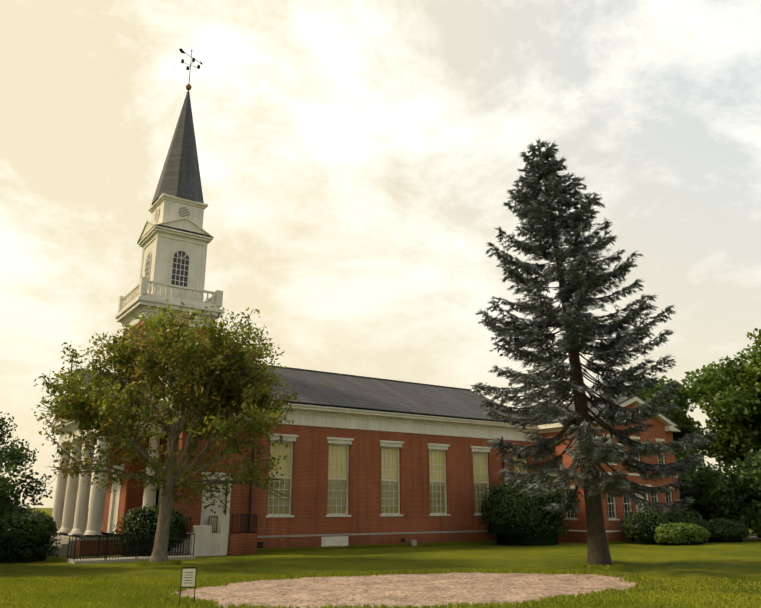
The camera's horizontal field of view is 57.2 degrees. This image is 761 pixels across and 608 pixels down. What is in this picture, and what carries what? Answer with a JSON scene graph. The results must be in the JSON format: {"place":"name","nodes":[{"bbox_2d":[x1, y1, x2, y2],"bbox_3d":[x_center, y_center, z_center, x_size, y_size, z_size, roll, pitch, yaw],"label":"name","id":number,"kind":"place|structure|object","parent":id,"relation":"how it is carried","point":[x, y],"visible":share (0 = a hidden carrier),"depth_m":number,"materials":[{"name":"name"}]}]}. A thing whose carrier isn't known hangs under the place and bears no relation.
{"place":"outdoors","nodes":[
{"label":"outdoors","id":0,"kind":"place"},
{"bbox_2d":[0,508,760,607],"bbox_3d":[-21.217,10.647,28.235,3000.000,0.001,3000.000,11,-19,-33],"label":"ground","id":1,"kind":"structure","parent":0,"point":[742,559],"depth_m":31.10,"materials":[{"name":"green plant"}]},
{"bbox_2d":[3,499,39,517],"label":"shrub leaves","id":2,"kind":"object","parent":1,"relation":"on","point":[28,509],"depth_m":34.25,"materials":[{"name":"green plant"}]},
{"bbox_2d":[0,516,50,562],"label":"shrub","id":3,"kind":"object","parent":1,"relation":"on","point":[19,558],"visible":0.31,"depth_m":30.69,"materials":[{"name":"green plant"}]},
{"bbox_2d":[0,510,61,559],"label":"bush","id":4,"kind":"object","parent":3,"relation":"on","point":[52,530],"visible":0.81,"depth_m":30.87,"materials":[{"name":"green plant"}]},
{"bbox_2d":[0,411,52,525],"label":"tree leaves","id":5,"kind":"object","parent":1,"relation":"on","point":[11,456],"visible":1,"depth_m":27.37,"materials":[{"name":"green plant"}]},
{"bbox_2d":[111,504,189,555],"bbox_3d":[-11.285,11.138,34.382,3.691,2.488,3.318,11,-19,-33],"label":"bush","id":6,"kind":"object","parent":1,"relation":"on","point":[125,528],"depth_m":33.43,"materials":[{"name":"green plant"}]},
{"bbox_2d":[66,514,256,563],"bbox_3d":[-10.245,11.226,33.757,9.122,1.970,3.400,11,-19,-33],"label":"fence","id":7,"kind":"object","parent":1,"relation":"on","point":[214,537],"depth_m":34.52,"materials":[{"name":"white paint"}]},
{"bbox_2d":[32,299,304,562],"bbox_3d":[-9.173,5.601,31.306,11.384,11.637,10.648,0,-16,-1],"label":"tree","id":8,"kind":"object","parent":1,"relation":"on","point":[247,397],"depth_m":30.06,"materials":[{"name":"green plant"}]},
{"bbox_2d":[179,567,196,605],"bbox_3d":[-4.667,6.872,16.908,0.360,0.930,0.020,2,-16,-8],"label":"yard sign","id":9,"kind":"object","parent":1,"relation":"on","point":[188,577],"visible":1,"depth_m":16.96,"materials":[{"name":"beige"}]},
{"bbox_2d":[46,48,680,555],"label":"church","id":10,"kind":"structure","parent":1,"relation":"on","point":[370,462],"depth_m":44.35,"materials":[{"name":"brick"}]},
{"bbox_2d":[256,363,625,404],"bbox_3d":[0.599,6.499,52.180,34.651,2.471,10.811,4,-17,-12],"label":"roof","id":11,"kind":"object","parent":10,"relation":"on","point":[378,379],"visible":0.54,"depth_m":53.14,"materials":[{"name":"grey"}]},
{"bbox_2d":[126,540,668,607],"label":"grass tufts","id":12,"kind":"object","parent":1,"relation":"on","point":[162,594],"visible":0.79,"depth_m":22.16,"materials":[{"name":"green plant"}]},
{"bbox_2d":[169,572,634,607],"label":"gravel bed","id":13,"kind":"object","parent":1,"relation":"on","point":[417,590],"visible":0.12,"depth_m":20.55,"materials":[{"name":"beige gravel"}]},
{"bbox_2d":[479,467,569,545],"bbox_3d":[9.303,13.179,45.846,6.842,4.964,5.257,11,-19,-33],"label":"bush","id":14,"kind":"object","parent":1,"relation":"on","point":[485,512],"depth_m":43.88,"materials":[{"name":"green plant"}]},
{"bbox_2d":[469,138,716,568],"bbox_3d":[8.400,1.459,30.283,10.472,18.806,10.087,11,-19,-33],"label":"spruce","id":15,"kind":"object","parent":1,"relation":"on","point":[612,483],"depth_m":29.35,"materials":[{"name":"green plant"}]},
{"bbox_2d":[624,510,663,544],"bbox_3d":[17.563,14.732,46.162,3.127,2.136,2.117,11,-19,-33],"label":"bush","id":16,"kind":"object","parent":1,"relation":"on","point":[646,541],"visible":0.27,"depth_m":45.08,"materials":[{"name":"green plant"}]},
{"bbox_2d":[619,507,668,539],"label":"shrub leaves","id":17,"kind":"object","parent":16,"relation":"on","point":[633,521],"visible":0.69,"depth_m":45.28,"materials":[{"name":"green plant"}]},
{"bbox_2d":[631,375,715,478],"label":"tree leaves","id":18,"kind":"object","parent":1,"relation":"on","point":[682,420],"depth_m":62.54,"materials":[{"name":"green plant"}]},
{"bbox_2d":[654,522,710,544],"bbox_3d":[19.711,14.904,45.382,5.661,1.392,2.128,11,-19,-33],"label":"bush","id":19,"kind":"object","parent":1,"relation":"on","point":[698,533],"depth_m":44.29,"materials":[{"name":"green plant"}]},
{"bbox_2d":[668,512,704,527],"bbox_3d":[20.823,15.304,48.094,2.727,2.115,2.366,11,-19,-33],"label":"shrub","id":20,"kind":"object","parent":1,"relation":"on","point":[684,514],"visible":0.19,"depth_m":47.62,"materials":[{"name":"green plant"}]},
{"bbox_2d":[664,507,708,531],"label":"shrub leaves","id":21,"kind":"object","parent":20,"relation":"on","point":[692,520],"visible":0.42,"depth_m":47.55,"materials":[{"name":"green plant"}]},
{"bbox_2d":[686,427,719,472],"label":"branches","id":22,"kind":"object","parent":1,"relation":"on","point":[691,433],"visible":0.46,"depth_m":60.98,"materials":[{"name":"grey wood"}]},
{"bbox_2d":[705,518,749,541],"bbox_3d":[24.195,15.847,49.206,5.065,1.527,3.253,11,-19,-33],"label":"shrub","id":23,"kind":"object","parent":1,"relation":"on","point":[731,528],"visible":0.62,"depth_m":47.90,"materials":[{"name":"green plant"}]},
{"bbox_2d":[0,575,760,607],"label":"grass","id":24,"kind":"structure","parent":0,"point":[40,592],"depth_m":18.88,"materials":[{"name":"green plant"}]},
{"bbox_2d":[0,0,760,507],"label":"sky","id":25,"kind":"structure","parent":0,"point":[358,160],"materials":[{"name":"white"}]},
{"bbox_2d":[742,535,760,539],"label":"driveway","id":26,"kind":"structure","parent":0,"point":[752,537],"depth_m":51.69,"materials":[{"name":"concrete"}]},
{"bbox_2d":[678,466,738,521],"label":"tree leaves","id":27,"kind":"object","parent":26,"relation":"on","point":[686,491],"depth_m":53.49,"materials":[{"name":"green plant"}]},
{"bbox_2d":[680,328,760,473],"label":"tree leaves","id":28,"kind":"object","parent":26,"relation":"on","point":[719,387],"depth_m":59.35,"materials":[{"name":"green plant"}]},
{"bbox_2d":[685,449,760,537],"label":"tree leaves","id":29,"kind":"object","parent":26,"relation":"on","point":[712,481],"depth_m":51.62,"materials":[{"name":"green plant"}]},
{"bbox_2d":[734,449,757,528],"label":"tree leaves","id":30,"kind":"object","parent":26,"relation":"on","point":[751,451],"visible":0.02,"depth_m":56.11,"materials":[{"name":"green plant"}]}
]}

